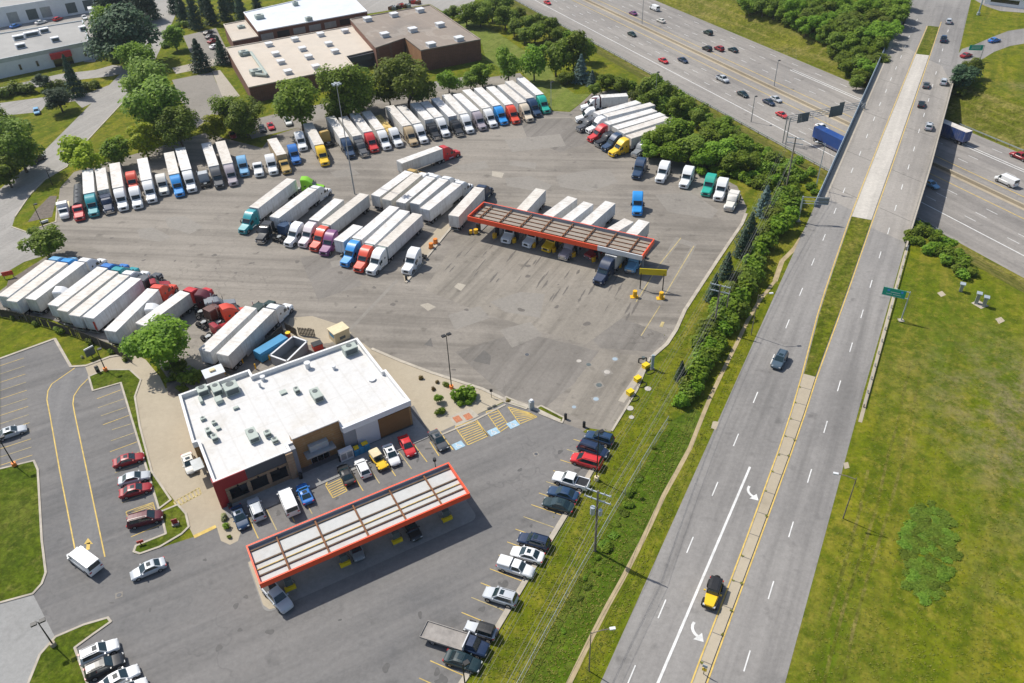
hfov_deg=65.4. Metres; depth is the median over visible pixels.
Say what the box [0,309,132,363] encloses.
screen fence
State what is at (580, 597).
weed clump
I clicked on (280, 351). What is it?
bin enclosure
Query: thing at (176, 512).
grass island
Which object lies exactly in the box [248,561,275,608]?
kerb
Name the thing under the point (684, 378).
shrub
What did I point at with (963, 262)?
shrub
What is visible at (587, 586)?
weed clump
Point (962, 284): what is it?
utility cabinet
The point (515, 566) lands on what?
pickup truck
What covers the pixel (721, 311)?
shrub
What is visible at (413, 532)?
sedan
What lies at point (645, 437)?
overhead wire
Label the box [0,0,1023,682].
ground
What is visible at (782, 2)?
tree
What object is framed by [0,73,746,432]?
truck yard
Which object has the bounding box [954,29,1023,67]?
slip road
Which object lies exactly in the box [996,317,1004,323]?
concrete strip
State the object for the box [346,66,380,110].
tree
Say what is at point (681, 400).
shrub
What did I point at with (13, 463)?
light pole
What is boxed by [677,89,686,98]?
shrub
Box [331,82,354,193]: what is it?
light mast
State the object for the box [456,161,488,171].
asphalt patch
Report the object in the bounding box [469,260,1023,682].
tall grass
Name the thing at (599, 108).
truck tractor
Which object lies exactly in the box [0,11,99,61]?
loading yard
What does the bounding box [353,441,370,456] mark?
display stand
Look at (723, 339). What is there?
shrub
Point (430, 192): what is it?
semi truck
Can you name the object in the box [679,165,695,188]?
truck tractor
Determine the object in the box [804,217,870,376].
median grass
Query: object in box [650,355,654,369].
signal post
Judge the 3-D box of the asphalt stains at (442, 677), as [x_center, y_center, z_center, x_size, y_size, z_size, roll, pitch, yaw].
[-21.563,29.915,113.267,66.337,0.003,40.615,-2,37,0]
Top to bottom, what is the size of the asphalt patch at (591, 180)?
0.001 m
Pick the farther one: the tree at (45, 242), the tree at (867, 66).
the tree at (867, 66)
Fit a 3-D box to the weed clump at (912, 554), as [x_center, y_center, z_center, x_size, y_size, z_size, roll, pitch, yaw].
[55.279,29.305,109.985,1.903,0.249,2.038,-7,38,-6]
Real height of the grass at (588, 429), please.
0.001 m
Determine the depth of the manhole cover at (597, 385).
140.25 m
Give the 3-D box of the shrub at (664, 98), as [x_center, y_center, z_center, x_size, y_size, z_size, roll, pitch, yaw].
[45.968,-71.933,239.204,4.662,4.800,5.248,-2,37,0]
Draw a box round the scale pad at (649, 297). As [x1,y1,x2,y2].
[632,237,696,304]
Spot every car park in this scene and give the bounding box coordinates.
[0,340,602,682]
[172,72,224,127]
[184,28,228,62]
[249,77,463,138]
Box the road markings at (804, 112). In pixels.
[573,0,1023,218]
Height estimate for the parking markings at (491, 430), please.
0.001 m
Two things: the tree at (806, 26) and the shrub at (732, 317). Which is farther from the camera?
the tree at (806, 26)
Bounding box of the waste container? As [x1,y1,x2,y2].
[253,334,287,362]
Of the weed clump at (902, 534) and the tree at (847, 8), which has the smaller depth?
the weed clump at (902, 534)
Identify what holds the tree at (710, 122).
on the ground at (990, 102)
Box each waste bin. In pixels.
[285,331,290,338]
[311,340,323,351]
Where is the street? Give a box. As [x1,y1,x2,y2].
[0,0,175,275]
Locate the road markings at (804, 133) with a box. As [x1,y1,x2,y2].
[535,0,1023,255]
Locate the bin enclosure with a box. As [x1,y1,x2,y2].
[269,336,308,365]
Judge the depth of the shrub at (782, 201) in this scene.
184.95 m
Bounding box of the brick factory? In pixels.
[223,0,481,102]
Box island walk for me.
[403,222,449,279]
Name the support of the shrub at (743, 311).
on the ground at (990, 102)
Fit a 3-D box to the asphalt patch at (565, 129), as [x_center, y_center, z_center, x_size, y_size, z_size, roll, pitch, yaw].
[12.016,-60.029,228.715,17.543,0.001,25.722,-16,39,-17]
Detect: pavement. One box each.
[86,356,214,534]
[166,341,412,515]
[172,396,240,544]
[223,412,428,517]
[374,351,502,431]
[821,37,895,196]
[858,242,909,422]
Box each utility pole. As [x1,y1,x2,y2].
[584,486,611,551]
[709,283,730,319]
[786,137,803,185]
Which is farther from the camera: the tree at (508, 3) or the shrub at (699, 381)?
the tree at (508, 3)
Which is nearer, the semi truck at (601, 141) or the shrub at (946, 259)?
the shrub at (946, 259)
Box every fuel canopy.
[246,462,469,588]
[467,202,654,267]
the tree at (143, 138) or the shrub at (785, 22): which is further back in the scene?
the shrub at (785, 22)
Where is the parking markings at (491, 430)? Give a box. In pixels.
[456,423,515,447]
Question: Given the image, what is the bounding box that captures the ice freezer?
[337,445,353,462]
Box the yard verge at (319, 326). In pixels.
[285,316,350,344]
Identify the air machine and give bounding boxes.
[528,399,533,409]
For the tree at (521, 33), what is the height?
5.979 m
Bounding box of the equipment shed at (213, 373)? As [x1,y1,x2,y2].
[201,364,225,383]
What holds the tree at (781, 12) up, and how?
on the ground at (990, 102)
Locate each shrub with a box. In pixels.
[0,85,10,97]
[5,80,19,94]
[17,82,36,93]
[44,80,54,89]
[51,79,66,87]
[81,81,95,90]
[90,80,99,88]
[108,53,121,62]
[158,40,168,47]
[164,374,176,382]
[167,357,186,377]
[174,22,181,26]
[175,383,188,392]
[176,365,202,384]
[180,20,189,26]
[220,513,226,521]
[222,522,229,528]
[434,407,445,414]
[443,381,448,386]
[449,384,476,401]
[457,400,464,406]
[465,398,473,404]
[627,80,636,90]
[627,90,640,99]
[635,82,646,94]
[641,77,660,91]
[655,101,668,115]
[659,93,669,103]
[668,94,684,102]
[670,109,687,119]
[673,390,690,407]
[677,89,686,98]
[678,375,695,384]
[678,381,695,401]
[684,107,701,120]
[685,95,697,109]
[685,359,699,372]
[685,364,707,383]
[686,380,704,397]
[688,350,705,362]
[688,357,714,368]
[689,333,705,348]
[689,364,710,379]
[692,342,706,352]
[693,317,716,333]
[694,375,703,386]
[695,103,710,112]
[696,166,706,175]
[697,327,720,341]
[700,113,713,125]
[700,346,720,363]
[701,336,716,348]
[705,341,724,352]
[707,302,728,320]
[707,312,721,326]
[708,165,722,173]
[710,293,733,306]
[716,168,729,177]
[716,320,733,336]
[716,330,728,347]
[721,132,730,139]
[721,280,740,297]
[722,294,742,305]
[724,309,740,331]
[725,300,742,312]
[728,167,740,178]
[728,302,751,317]
[731,129,743,136]
[731,286,751,302]
[732,263,749,278]
[737,171,747,179]
[737,267,757,286]
[738,279,757,296]
[741,260,766,283]
[742,253,763,269]
[743,177,751,185]
[746,170,760,179]
[750,242,769,256]
[750,250,766,268]
[751,142,764,151]
[751,179,760,188]
[752,231,778,247]
[753,174,765,181]
[755,158,766,173]
[756,178,772,189]
[756,218,773,235]
[760,160,777,173]
[760,170,770,175]
[761,146,772,156]
[762,203,784,217]
[764,150,781,163]
[765,212,781,222]
[768,173,783,185]
[769,216,789,235]
[771,192,789,205]
[772,165,787,175]
[773,185,799,197]
[773,212,796,231]
[774,16,785,20]
[774,197,791,207]
[776,155,786,164]
[779,205,799,223]
[781,18,792,25]
[782,158,795,167]
[783,175,799,184]
[785,196,804,211]
[786,163,803,176]
[788,182,801,188]
[789,22,799,29]
[790,190,804,201]
[792,170,808,180]
[794,154,804,165]
[804,182,817,189]
[807,167,817,175]
[809,32,817,38]
[810,189,818,193]
[826,47,838,57]
[845,70,852,76]
[902,235,917,244]
[904,228,919,236]
[913,220,924,227]
[914,223,931,236]
[914,235,925,246]
[921,242,938,255]
[925,228,934,237]
[928,233,942,241]
[930,241,944,249]
[934,247,943,256]
[935,229,942,234]
[938,234,947,243]
[939,252,952,265]
[943,245,956,255]
[946,238,958,246]
[951,83,967,95]
[951,256,957,264]
[951,263,964,275]
[954,268,970,279]
[955,247,964,256]
[955,258,969,267]
[957,254,973,262]
[966,267,978,276]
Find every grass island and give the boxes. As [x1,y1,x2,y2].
[0,461,43,600]
[30,619,108,682]
[90,370,168,506]
[135,506,186,551]
[539,407,562,420]
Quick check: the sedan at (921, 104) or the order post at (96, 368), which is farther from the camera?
the sedan at (921, 104)
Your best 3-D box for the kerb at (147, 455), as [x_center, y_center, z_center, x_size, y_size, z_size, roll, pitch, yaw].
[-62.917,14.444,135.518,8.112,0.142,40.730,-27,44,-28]
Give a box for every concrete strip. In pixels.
[349,279,397,331]
[618,362,650,402]
[711,421,718,429]
[972,301,987,308]
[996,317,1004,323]
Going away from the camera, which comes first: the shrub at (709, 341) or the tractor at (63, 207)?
the shrub at (709, 341)
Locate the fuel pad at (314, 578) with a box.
[248,500,474,610]
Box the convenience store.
[178,338,412,507]
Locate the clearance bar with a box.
[639,268,666,290]
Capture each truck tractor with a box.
[52,286,67,298]
[125,171,139,187]
[128,186,143,209]
[144,303,179,318]
[145,278,170,289]
[155,173,169,195]
[190,289,216,309]
[194,293,236,319]
[195,302,221,329]
[196,170,210,188]
[200,321,226,341]
[211,303,242,323]
[236,155,249,176]
[252,162,264,176]
[255,220,276,243]
[264,153,278,174]
[272,220,292,242]
[283,221,303,246]
[287,143,300,164]
[294,131,307,150]
[297,176,324,193]
[318,129,334,147]
[319,229,338,255]
[401,246,426,274]
[575,106,594,123]
[585,96,605,110]
[624,254,646,273]
[631,139,643,157]
[631,157,647,179]
[631,191,643,215]
[655,160,671,182]
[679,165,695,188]
[701,173,716,196]
[713,177,729,200]
[723,189,741,211]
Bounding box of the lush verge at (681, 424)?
[524,408,703,682]
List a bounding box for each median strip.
[583,0,1023,209]
[693,374,814,682]
[852,54,928,219]
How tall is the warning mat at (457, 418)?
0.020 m
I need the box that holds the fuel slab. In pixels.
[425,228,645,344]
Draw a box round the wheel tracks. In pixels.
[822,360,919,682]
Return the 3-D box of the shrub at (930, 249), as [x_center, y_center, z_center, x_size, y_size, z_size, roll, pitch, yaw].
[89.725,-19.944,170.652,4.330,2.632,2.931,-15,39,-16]
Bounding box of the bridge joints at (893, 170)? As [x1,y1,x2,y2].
[833,49,944,221]
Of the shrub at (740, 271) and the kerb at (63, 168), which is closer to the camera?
the shrub at (740, 271)
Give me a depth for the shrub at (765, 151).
209.53 m
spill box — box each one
[626,388,639,400]
[633,374,646,387]
[641,362,654,373]
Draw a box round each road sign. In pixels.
[796,196,829,221]
[882,287,910,321]
[969,45,984,57]
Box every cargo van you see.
[66,546,103,576]
[277,487,300,517]
[649,4,659,10]
[994,173,1019,187]
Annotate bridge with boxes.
[814,48,953,249]
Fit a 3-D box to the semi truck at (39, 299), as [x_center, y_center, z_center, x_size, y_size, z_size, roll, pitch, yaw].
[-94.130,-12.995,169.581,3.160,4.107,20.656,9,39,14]
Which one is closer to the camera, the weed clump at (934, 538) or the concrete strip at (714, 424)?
the weed clump at (934, 538)
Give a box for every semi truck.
[0,256,77,310]
[6,258,78,315]
[25,257,107,313]
[48,263,129,319]
[57,266,139,325]
[69,270,150,330]
[70,183,85,221]
[82,169,99,217]
[82,272,163,332]
[95,167,114,214]
[104,284,178,346]
[109,162,128,211]
[135,287,213,329]
[137,157,157,203]
[164,151,184,197]
[175,147,197,192]
[199,300,275,365]
[201,142,224,188]
[215,140,238,185]
[216,303,293,370]
[238,178,297,233]
[267,138,291,174]
[270,185,331,230]
[298,198,344,247]
[303,122,329,165]
[309,193,370,251]
[326,116,355,158]
[338,116,368,156]
[340,206,399,267]
[350,113,378,152]
[353,210,409,272]
[362,111,391,149]
[366,213,423,275]
[371,168,424,209]
[375,115,403,146]
[382,172,433,209]
[385,105,418,145]
[396,145,460,173]
[396,174,441,213]
[397,105,428,143]
[410,102,440,139]
[410,176,457,213]
[420,101,450,136]
[420,180,473,223]
[431,97,464,136]
[442,94,474,133]
[448,184,493,229]
[453,93,486,130]
[462,89,497,127]
[474,87,507,124]
[486,86,519,123]
[497,84,533,121]
[501,188,545,243]
[505,80,541,116]
[516,77,550,113]
[522,196,576,247]
[541,201,592,252]
[558,201,614,260]
[576,100,640,132]
[580,93,627,110]
[584,218,633,260]
[585,102,654,133]
[587,108,656,142]
[592,219,649,285]
[594,112,665,147]
[601,116,670,151]
[608,121,670,156]
[812,125,843,151]
[940,119,972,144]
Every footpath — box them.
[172,59,214,73]
[212,70,239,96]
[449,408,478,425]
[566,230,803,682]
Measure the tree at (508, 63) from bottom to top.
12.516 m
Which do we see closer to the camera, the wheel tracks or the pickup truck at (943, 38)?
the wheel tracks
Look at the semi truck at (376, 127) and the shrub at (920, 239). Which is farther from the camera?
the semi truck at (376, 127)
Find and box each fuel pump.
[281,575,296,593]
[335,552,351,569]
[387,529,402,545]
[437,508,452,523]
[473,223,487,234]
[491,227,504,239]
[512,232,524,243]
[532,237,543,248]
[550,242,563,253]
[570,246,583,257]
[590,250,597,262]
[619,259,627,268]
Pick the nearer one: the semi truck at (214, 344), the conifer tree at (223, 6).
the semi truck at (214, 344)
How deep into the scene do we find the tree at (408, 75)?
235.64 m
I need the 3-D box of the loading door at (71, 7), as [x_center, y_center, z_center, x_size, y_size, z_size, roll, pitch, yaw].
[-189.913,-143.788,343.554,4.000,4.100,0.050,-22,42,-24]
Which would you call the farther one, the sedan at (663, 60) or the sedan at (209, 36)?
the sedan at (209, 36)
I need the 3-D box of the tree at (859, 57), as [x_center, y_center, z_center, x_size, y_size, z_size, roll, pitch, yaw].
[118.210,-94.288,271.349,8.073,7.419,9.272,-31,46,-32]
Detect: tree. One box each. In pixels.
[0,104,15,151]
[0,115,45,172]
[0,156,26,187]
[16,224,67,257]
[30,73,49,89]
[41,86,74,112]
[56,135,105,169]
[61,54,89,97]
[83,1,163,61]
[89,3,114,36]
[92,0,118,12]
[99,135,133,166]
[111,0,129,6]
[111,40,155,72]
[117,73,189,137]
[118,55,171,107]
[118,313,190,368]
[125,122,163,159]
[128,0,156,18]
[146,0,163,19]
[153,104,199,147]
[161,24,184,49]
[166,0,176,13]
[174,0,187,21]
[185,0,206,29]
[187,38,214,73]
[196,0,211,15]
[197,114,226,141]
[202,0,221,25]
[207,94,243,130]
[213,35,229,65]
[217,0,234,21]
[223,95,265,137]
[226,0,235,11]
[234,0,246,21]
[250,0,263,9]
[271,76,320,130]
[314,62,376,118]
[325,101,346,120]
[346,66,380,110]
[371,52,429,109]
[372,79,402,105]
[407,80,437,101]
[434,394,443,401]
[436,70,463,93]
[441,10,452,19]
[445,5,459,18]
[455,3,473,25]
[461,72,477,88]
[465,0,494,26]
[469,63,494,87]
[483,0,505,21]
[493,5,518,29]
[495,45,520,80]
[504,0,514,7]
[507,16,523,36]
[511,6,525,18]
[515,27,530,43]
[518,43,547,81]
[520,15,534,26]
[522,23,547,42]
[533,13,547,23]
[538,17,561,38]
[542,38,572,76]
[550,26,566,39]
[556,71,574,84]
[558,30,591,72]
[562,29,575,38]
[570,54,589,84]
[583,38,596,55]
[585,70,596,86]
[587,83,601,95]
[596,73,618,91]
[612,76,628,92]
[639,90,660,105]
[640,123,676,154]
[640,138,659,158]
[650,73,662,81]
[656,80,678,97]
[658,141,689,165]
[664,116,695,143]
[667,96,693,117]
[672,360,685,381]
[675,133,709,162]
[688,109,705,127]
[690,147,718,167]
[697,126,722,143]
[700,117,721,130]
[703,273,720,302]
[704,138,737,165]
[714,115,740,134]
[717,251,735,282]
[718,149,748,170]
[728,133,752,153]
[730,229,750,258]
[734,212,759,246]
[738,0,758,15]
[746,151,762,169]
[751,185,773,218]
[753,0,772,16]
[763,3,780,19]
[770,0,779,8]
[774,6,786,17]
[777,0,796,10]
[783,0,808,11]
[784,6,802,23]
[795,15,817,36]
[798,8,814,20]
[806,1,818,10]
[807,0,828,4]
[807,15,832,31]
[808,5,828,16]
[816,25,830,39]
[818,1,837,11]
[821,11,837,19]
[821,19,844,37]
[825,0,848,10]
[825,31,846,48]
[833,12,858,30]
[833,50,851,62]
[836,3,858,15]
[836,39,848,51]
[838,18,866,32]
[839,58,855,71]
[842,27,866,46]
[844,43,860,50]
[847,10,865,21]
[848,45,874,56]
[849,74,866,90]
[850,4,870,15]
[850,52,865,69]
[851,68,870,78]
[853,26,873,41]
[854,0,882,11]
[855,57,876,80]
[860,18,870,27]
[860,36,874,46]
[863,25,888,41]
[864,45,881,54]
[864,52,890,67]
[865,8,886,23]
[867,20,889,30]
[869,35,890,50]
[874,25,902,41]
[876,0,893,9]
[877,16,892,22]
[879,3,909,22]
[879,7,891,15]
[883,19,904,33]
[891,0,913,11]
[949,64,983,86]
[962,57,984,72]
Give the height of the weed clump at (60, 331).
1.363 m
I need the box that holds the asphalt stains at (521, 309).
[110,200,650,370]
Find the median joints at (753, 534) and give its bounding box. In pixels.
[702,387,810,664]
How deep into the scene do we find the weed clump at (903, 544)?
111.10 m
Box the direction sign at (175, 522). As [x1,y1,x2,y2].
[171,518,178,526]
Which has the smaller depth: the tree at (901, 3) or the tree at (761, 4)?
the tree at (901, 3)
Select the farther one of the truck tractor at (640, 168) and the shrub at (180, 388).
the truck tractor at (640, 168)
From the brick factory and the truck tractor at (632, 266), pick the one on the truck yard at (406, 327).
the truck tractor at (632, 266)
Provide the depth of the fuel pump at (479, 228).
183.94 m
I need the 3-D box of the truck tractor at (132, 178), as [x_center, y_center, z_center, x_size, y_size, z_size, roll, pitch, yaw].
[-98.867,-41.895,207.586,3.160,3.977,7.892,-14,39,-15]
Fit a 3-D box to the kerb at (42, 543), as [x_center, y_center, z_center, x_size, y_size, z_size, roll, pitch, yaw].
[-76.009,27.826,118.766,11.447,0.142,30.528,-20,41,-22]
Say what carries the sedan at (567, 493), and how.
on the car park at (189, 622)
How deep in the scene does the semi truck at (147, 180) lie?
203.37 m
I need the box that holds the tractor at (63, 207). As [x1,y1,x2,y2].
[56,200,70,219]
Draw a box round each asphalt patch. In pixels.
[137,227,170,241]
[165,216,201,233]
[300,252,361,299]
[330,259,340,267]
[331,168,358,177]
[421,303,434,310]
[424,338,432,346]
[448,306,489,329]
[454,283,464,290]
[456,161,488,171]
[456,336,598,406]
[473,350,490,364]
[491,292,544,317]
[492,171,503,177]
[500,322,541,347]
[505,134,565,151]
[505,176,550,190]
[509,160,536,168]
[520,118,590,151]
[556,169,617,191]
[593,318,666,351]
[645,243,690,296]
[655,192,717,218]
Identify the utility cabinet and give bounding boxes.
[959,282,965,291]
[974,291,982,303]
[982,295,989,306]
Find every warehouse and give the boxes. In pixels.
[0,0,95,26]
[0,20,94,78]
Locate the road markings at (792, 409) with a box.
[691,23,940,682]
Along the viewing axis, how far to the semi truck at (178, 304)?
158.72 m
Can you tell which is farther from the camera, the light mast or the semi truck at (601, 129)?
the semi truck at (601, 129)
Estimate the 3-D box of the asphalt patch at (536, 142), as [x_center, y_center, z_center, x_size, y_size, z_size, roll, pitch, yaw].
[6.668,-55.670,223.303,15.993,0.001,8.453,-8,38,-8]
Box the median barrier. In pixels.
[585,0,1023,207]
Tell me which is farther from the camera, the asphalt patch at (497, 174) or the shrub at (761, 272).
the asphalt patch at (497, 174)
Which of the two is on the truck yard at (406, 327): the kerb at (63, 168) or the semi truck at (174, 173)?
the semi truck at (174, 173)
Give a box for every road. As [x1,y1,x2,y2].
[601,0,970,682]
[827,41,950,242]
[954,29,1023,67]
[976,0,1023,12]
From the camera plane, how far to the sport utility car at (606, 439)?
127.99 m
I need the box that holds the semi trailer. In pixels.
[334,224,362,252]
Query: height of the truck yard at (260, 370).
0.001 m
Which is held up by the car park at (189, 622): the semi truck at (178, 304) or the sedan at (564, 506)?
the sedan at (564, 506)
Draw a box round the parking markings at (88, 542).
[0,358,588,682]
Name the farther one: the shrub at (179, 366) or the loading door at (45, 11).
the loading door at (45, 11)
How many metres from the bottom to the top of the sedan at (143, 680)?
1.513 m
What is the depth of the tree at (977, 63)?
248.46 m
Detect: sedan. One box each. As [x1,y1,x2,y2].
[0,424,27,441]
[9,24,21,28]
[34,20,46,24]
[98,664,140,682]
[112,452,144,468]
[117,470,150,486]
[118,482,152,499]
[126,677,147,682]
[129,556,166,581]
[181,451,197,474]
[202,30,212,34]
[204,34,215,38]
[207,38,215,43]
[228,131,236,138]
[230,503,249,530]
[258,124,265,132]
[266,122,274,129]
[337,463,355,486]
[382,442,400,466]
[397,434,416,457]
[403,522,422,541]
[427,428,448,451]
[442,649,482,673]
[509,545,544,564]
[541,496,574,513]
[546,485,579,502]
[627,31,636,36]
[656,18,665,22]
[658,57,668,63]
[677,57,687,62]
[728,47,738,52]
[736,90,748,97]
[762,98,774,105]
[769,95,781,102]
[814,123,828,128]
[917,100,924,107]
[922,82,929,88]
[927,179,939,188]
[960,52,972,58]
[988,37,1000,42]
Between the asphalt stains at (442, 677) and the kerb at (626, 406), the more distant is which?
the kerb at (626, 406)
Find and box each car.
[33,107,40,114]
[52,16,62,20]
[77,638,119,666]
[83,652,125,681]
[247,496,266,522]
[284,117,292,125]
[296,482,313,505]
[349,545,365,561]
[354,457,371,478]
[368,447,388,471]
[463,619,498,642]
[482,586,518,608]
[517,531,551,551]
[584,430,614,446]
[701,575,723,610]
[702,45,712,51]
[703,29,712,35]
[714,45,724,51]
[770,348,788,369]
[775,111,788,118]
[924,122,933,130]
[939,78,947,85]
[945,18,952,23]
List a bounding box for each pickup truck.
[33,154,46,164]
[259,582,293,613]
[496,554,535,578]
[552,471,590,491]
[715,74,729,82]
[940,35,946,42]
[1009,151,1023,161]
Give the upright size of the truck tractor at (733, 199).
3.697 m
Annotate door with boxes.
[6,12,19,22]
[25,8,38,19]
[39,6,52,17]
[65,2,77,13]
[82,0,93,10]
[311,451,329,463]
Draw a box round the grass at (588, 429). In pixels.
[583,428,610,432]
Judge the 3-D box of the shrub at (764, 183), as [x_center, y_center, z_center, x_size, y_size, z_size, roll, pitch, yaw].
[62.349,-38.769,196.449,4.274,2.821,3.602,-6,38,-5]
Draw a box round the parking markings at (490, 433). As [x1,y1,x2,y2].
[452,420,519,449]
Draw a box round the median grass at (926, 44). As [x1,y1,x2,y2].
[916,26,938,54]
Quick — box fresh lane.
[47,367,103,556]
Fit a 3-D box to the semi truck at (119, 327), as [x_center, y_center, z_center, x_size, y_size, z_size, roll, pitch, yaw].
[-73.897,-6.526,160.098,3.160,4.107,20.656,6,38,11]
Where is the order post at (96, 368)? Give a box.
[94,365,99,372]
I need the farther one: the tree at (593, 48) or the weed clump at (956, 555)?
the tree at (593, 48)
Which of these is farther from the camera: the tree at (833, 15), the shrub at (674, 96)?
the tree at (833, 15)
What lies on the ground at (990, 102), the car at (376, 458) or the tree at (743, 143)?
the tree at (743, 143)
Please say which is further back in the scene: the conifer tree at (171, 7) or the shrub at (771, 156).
the conifer tree at (171, 7)
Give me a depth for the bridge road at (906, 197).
214.35 m
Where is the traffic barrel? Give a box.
[433,238,437,244]
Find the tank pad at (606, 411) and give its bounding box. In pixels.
[560,349,648,429]
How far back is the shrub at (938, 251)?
169.66 m
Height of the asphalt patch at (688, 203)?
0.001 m
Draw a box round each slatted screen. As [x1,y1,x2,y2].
[256,325,283,347]
[284,322,297,336]
[297,327,314,336]
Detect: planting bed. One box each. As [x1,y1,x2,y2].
[6,263,39,288]
[28,196,56,221]
[166,369,186,397]
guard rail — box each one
[516,0,941,231]
[863,245,908,407]
[959,123,1023,151]
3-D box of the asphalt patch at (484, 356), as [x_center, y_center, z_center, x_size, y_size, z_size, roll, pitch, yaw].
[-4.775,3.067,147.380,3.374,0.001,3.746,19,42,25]
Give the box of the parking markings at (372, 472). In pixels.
[0,238,693,649]
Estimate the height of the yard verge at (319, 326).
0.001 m
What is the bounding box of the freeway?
[515,0,1023,277]
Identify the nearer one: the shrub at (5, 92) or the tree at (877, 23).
the shrub at (5, 92)
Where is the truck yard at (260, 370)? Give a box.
[251,337,355,374]
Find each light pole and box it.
[0,435,16,466]
[30,617,56,647]
[96,347,107,371]
[441,332,453,389]
[462,659,469,682]
[588,626,615,670]
[594,429,604,481]
[751,292,773,334]
[815,141,825,184]
[833,472,856,518]
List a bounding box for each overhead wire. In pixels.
[472,70,787,682]
[477,70,786,682]
[482,66,791,681]
[501,61,799,681]
[507,94,792,682]
[509,98,791,678]
[511,59,803,680]
[514,61,802,682]
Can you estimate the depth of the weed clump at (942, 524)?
113.62 m
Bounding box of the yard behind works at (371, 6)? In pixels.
[357,0,474,13]
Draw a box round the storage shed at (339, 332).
[327,322,350,343]
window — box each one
[229,482,249,499]
[250,474,269,490]
[270,466,288,481]
[990,0,1019,4]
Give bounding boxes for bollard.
[630,290,637,298]
[656,291,664,299]
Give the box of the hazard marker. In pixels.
[702,664,707,673]
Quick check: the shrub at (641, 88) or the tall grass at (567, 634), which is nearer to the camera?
the tall grass at (567, 634)
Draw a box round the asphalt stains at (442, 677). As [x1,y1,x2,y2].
[109,448,580,682]
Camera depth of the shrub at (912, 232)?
175.19 m
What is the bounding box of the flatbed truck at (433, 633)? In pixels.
[419,620,489,658]
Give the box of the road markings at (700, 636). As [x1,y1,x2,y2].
[627,49,942,682]
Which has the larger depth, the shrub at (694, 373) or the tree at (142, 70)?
the tree at (142, 70)
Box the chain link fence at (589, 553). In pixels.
[516,416,668,682]
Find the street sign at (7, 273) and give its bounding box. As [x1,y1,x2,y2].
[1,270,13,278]
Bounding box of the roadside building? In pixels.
[984,0,1023,8]
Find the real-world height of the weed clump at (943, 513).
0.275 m
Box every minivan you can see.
[126,509,163,529]
[570,451,603,470]
[576,438,609,458]
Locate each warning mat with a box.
[453,415,461,422]
[463,413,472,419]
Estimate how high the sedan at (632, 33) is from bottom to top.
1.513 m
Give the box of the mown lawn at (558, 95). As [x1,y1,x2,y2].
[458,20,588,110]
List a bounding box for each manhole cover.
[115,591,122,598]
[591,395,601,402]
[593,381,604,388]
[601,368,612,375]
[610,356,619,361]
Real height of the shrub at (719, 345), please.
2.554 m
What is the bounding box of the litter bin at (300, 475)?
[298,472,302,479]
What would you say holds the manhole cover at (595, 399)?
on the tank pad at (606, 411)
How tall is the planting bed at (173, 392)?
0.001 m
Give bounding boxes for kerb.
[0,338,119,367]
[0,460,46,603]
[11,199,58,231]
[14,103,121,216]
[27,616,111,682]
[88,369,171,509]
[133,504,189,554]
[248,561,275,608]
[371,348,560,420]
[405,227,450,282]
[442,404,504,434]
[458,447,606,682]
[503,396,527,408]
[536,405,563,422]
[611,357,650,431]
[650,213,746,356]
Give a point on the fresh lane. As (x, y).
(78, 496)
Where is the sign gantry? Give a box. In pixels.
[782,102,865,144]
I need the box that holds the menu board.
[84,345,95,357]
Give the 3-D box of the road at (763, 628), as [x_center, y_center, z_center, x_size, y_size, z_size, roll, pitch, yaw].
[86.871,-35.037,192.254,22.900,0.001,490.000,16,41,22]
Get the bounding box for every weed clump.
[31,320,38,326]
[56,328,64,333]
[85,337,92,344]
[121,355,129,361]
[576,595,584,601]
[582,582,592,590]
[597,538,608,548]
[601,541,612,552]
[607,530,619,539]
[619,508,629,516]
[622,501,634,507]
[626,486,635,496]
[896,539,912,550]
[898,532,910,540]
[898,548,910,559]
[900,526,914,535]
[900,579,915,590]
[902,569,909,576]
[903,519,916,529]
[903,560,911,568]
[905,572,920,581]
[907,548,917,558]
[908,507,916,513]
[908,567,918,574]
[909,528,921,536]
[911,509,929,520]
[913,503,926,511]
[913,589,921,595]
[914,536,927,547]
[916,591,931,605]
[917,566,933,577]
[919,546,928,554]
[920,537,936,545]
[920,559,934,570]
[922,520,930,529]
[923,589,934,595]
[925,554,931,560]
[925,579,941,591]
[926,500,936,506]
[926,545,937,552]
[927,557,941,567]
[928,535,940,542]
[929,506,940,514]
[929,591,940,599]
[930,515,940,523]
[935,508,949,517]
[936,520,950,528]
[936,563,946,572]
[936,570,952,580]
[939,538,955,547]
[941,516,958,526]
[941,528,952,537]
[941,556,952,563]
[941,582,950,590]
[945,531,960,542]
[945,547,963,560]
[946,566,956,576]
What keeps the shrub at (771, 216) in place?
on the ground at (990, 102)
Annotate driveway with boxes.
[0,85,108,114]
[0,595,53,682]
[1,65,122,88]
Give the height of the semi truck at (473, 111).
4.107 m
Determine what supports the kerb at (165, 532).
on the ground at (990, 102)

